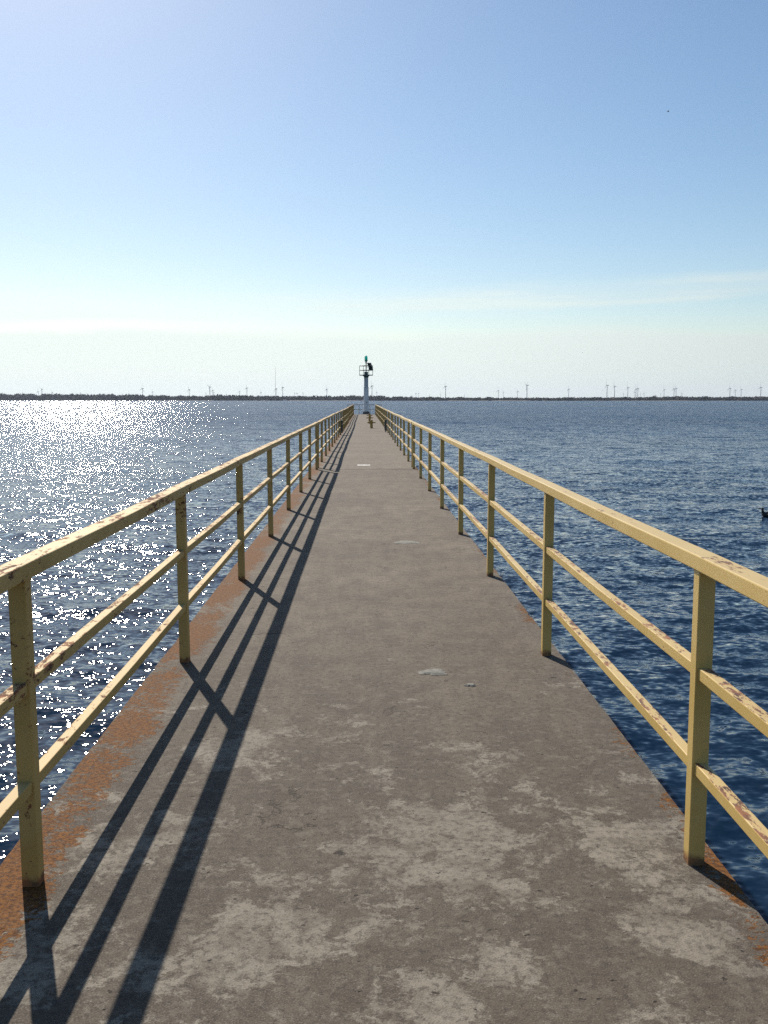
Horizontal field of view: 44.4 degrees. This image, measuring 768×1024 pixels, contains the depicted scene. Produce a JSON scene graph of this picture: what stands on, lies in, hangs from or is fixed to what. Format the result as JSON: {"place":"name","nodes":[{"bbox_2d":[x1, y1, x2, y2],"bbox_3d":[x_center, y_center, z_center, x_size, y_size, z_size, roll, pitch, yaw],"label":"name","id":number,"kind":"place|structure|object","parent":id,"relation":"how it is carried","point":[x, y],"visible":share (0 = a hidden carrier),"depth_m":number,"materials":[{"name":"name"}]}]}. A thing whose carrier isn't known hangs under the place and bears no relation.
{"place":"outdoors","nodes":[
{"label":"outdoors","id":0,"kind":"place"},
{"bbox_2d":[359,356,372,413],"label":"light tower","id":1,"kind":"structure","parent":0,"point":[366,394],"depth_m":106.08,"materials":[{"name":"metal"}]},
{"bbox_2d":[0,400,767,923],"bbox_3d":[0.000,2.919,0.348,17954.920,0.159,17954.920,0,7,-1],"label":"lake","id":2,"kind":"structure","parent":0,"point":[694,472],"depth_m":22.37,"materials":[{"name":"liquid"}]},
{"bbox_2d":[0,414,767,1023],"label":"concrete pier","id":3,"kind":"structure","parent":2,"relation":"in","point":[366,754],"depth_m":3.61,"materials":[{"name":"grey concrete"}]},
{"bbox_2d":[0,422,317,886],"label":"railing","id":4,"kind":"object","parent":3,"relation":"on","point":[23,796],"visible":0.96,"depth_m":3.73,"materials":[{"name":"yellow paint"}]},
{"bbox_2d":[317,410,343,467],"bbox_3d":[-1.885,-3.216,36.173,0.102,1.154,27.140,0,7,-1],"label":"railing","id":5,"kind":"object","parent":3,"relation":"on","point":[332,416],"visible":0.9,"depth_m":30.29,"materials":[{"name":"yellow paint"}]},
{"bbox_2d":[339,420,342,432],"bbox_3d":[-2.025,-3.949,44.103,0.230,0.710,0.320,0,7,-1],"label":"utility box","id":6,"kind":"object","parent":3,"relation":"on","point":[341,426],"visible":0.59,"depth_m":43.96,"materials":[{"name":"black metal"}]},
{"bbox_2d":[343,407,348,430],"bbox_3d":[-2.330,-5.811,57.934,0.100,1.151,16.180,0,7,-1],"label":"railing","id":7,"kind":"object","parent":3,"relation":"on","point":[346,417],"visible":0.89,"depth_m":57.08,"materials":[{"name":"yellow paint"}]},
{"bbox_2d":[349,405,353,420],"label":"railing","id":8,"kind":"object","parent":3,"relation":"on","point":[351,410],"visible":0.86,"depth_m":84.70,"materials":[{"name":"yellow paint"}]},
{"bbox_2d":[348,404,380,409],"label":"pier head railing","id":9,"kind":"object","parent":3,"relation":"on","point":[363,404],"visible":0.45,"depth_m":109.58,"materials":[{"name":"grey metal"}]},
{"bbox_2d":[367,420,375,427],"bbox_3d":[-0.726,-5.080,54.425,0.470,0.470,0.234,0,7,-1],"label":"mooring post","id":10,"kind":"object","parent":3,"relation":"on","point":[371,422],"visible":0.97,"depth_m":54.37,"materials":[{"name":"metal"}]},
{"bbox_2d":[375,405,382,423],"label":"railing","id":11,"kind":"object","parent":3,"relation":"on","point":[379,412],"visible":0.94,"depth_m":74.26,"materials":[{"name":"yellow paint"}]},
{"bbox_2d":[383,408,386,426],"bbox_3d":[0.057,-5.362,54.184,0.098,1.150,7.990,0,7,-1],"label":"railing","id":12,"kind":"object","parent":3,"relation":"on","point":[384,414],"visible":0.62,"depth_m":55.14,"materials":[{"name":"yellow paint"}]},
{"bbox_2d":[384,420,386,431],"bbox_3d":[0.077,-4.389,48.072,0.130,0.645,0.220,0,7,-1],"label":"utility box","id":13,"kind":"object","parent":3,"relation":"on","point":[385,425],"visible":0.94,"depth_m":47.97,"materials":[{"name":"black metal"}]},
{"bbox_2d":[386,410,413,466],"bbox_3d":[0.421,-3.247,36.438,0.100,1.153,27.240,0,7,-1],"label":"railing","id":14,"kind":"object","parent":3,"relation":"on","point":[393,434],"visible":0.88,"depth_m":30.52,"materials":[{"name":"yellow paint"}]},
{"bbox_2d":[412,422,767,865],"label":"railing","id":15,"kind":"object","parent":3,"relation":"on","point":[710,570],"visible":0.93,"depth_m":3.57,"materials":[{"name":"yellow paint"}]},
{"bbox_2d":[758,507,767,516],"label":"duck","id":16,"kind":"object","parent":2,"relation":"on","point":[764,514],"visible":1,"depth_m":23.74},
{"bbox_2d":[0,0,767,397],"label":"sky","id":17,"kind":"structure","parent":0,"point":[472,198],"materials":[{"name":"blue"}]},
{"bbox_2d":[45,400,767,400],"bbox_3d":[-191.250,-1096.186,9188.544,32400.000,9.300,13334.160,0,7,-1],"label":"shore","id":18,"kind":"structure","parent":0,"point":[410,400],"depth_m":2704.61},
{"bbox_2d":[0,392,767,400],"bbox_3d":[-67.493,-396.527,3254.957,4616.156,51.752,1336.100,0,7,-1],"label":"shore wood","id":19,"kind":"object","parent":18,"relation":"on","point":[72,396],"visible":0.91,"depth_m":2870.57,"materials":[{"name":"green plant"}]}
]}

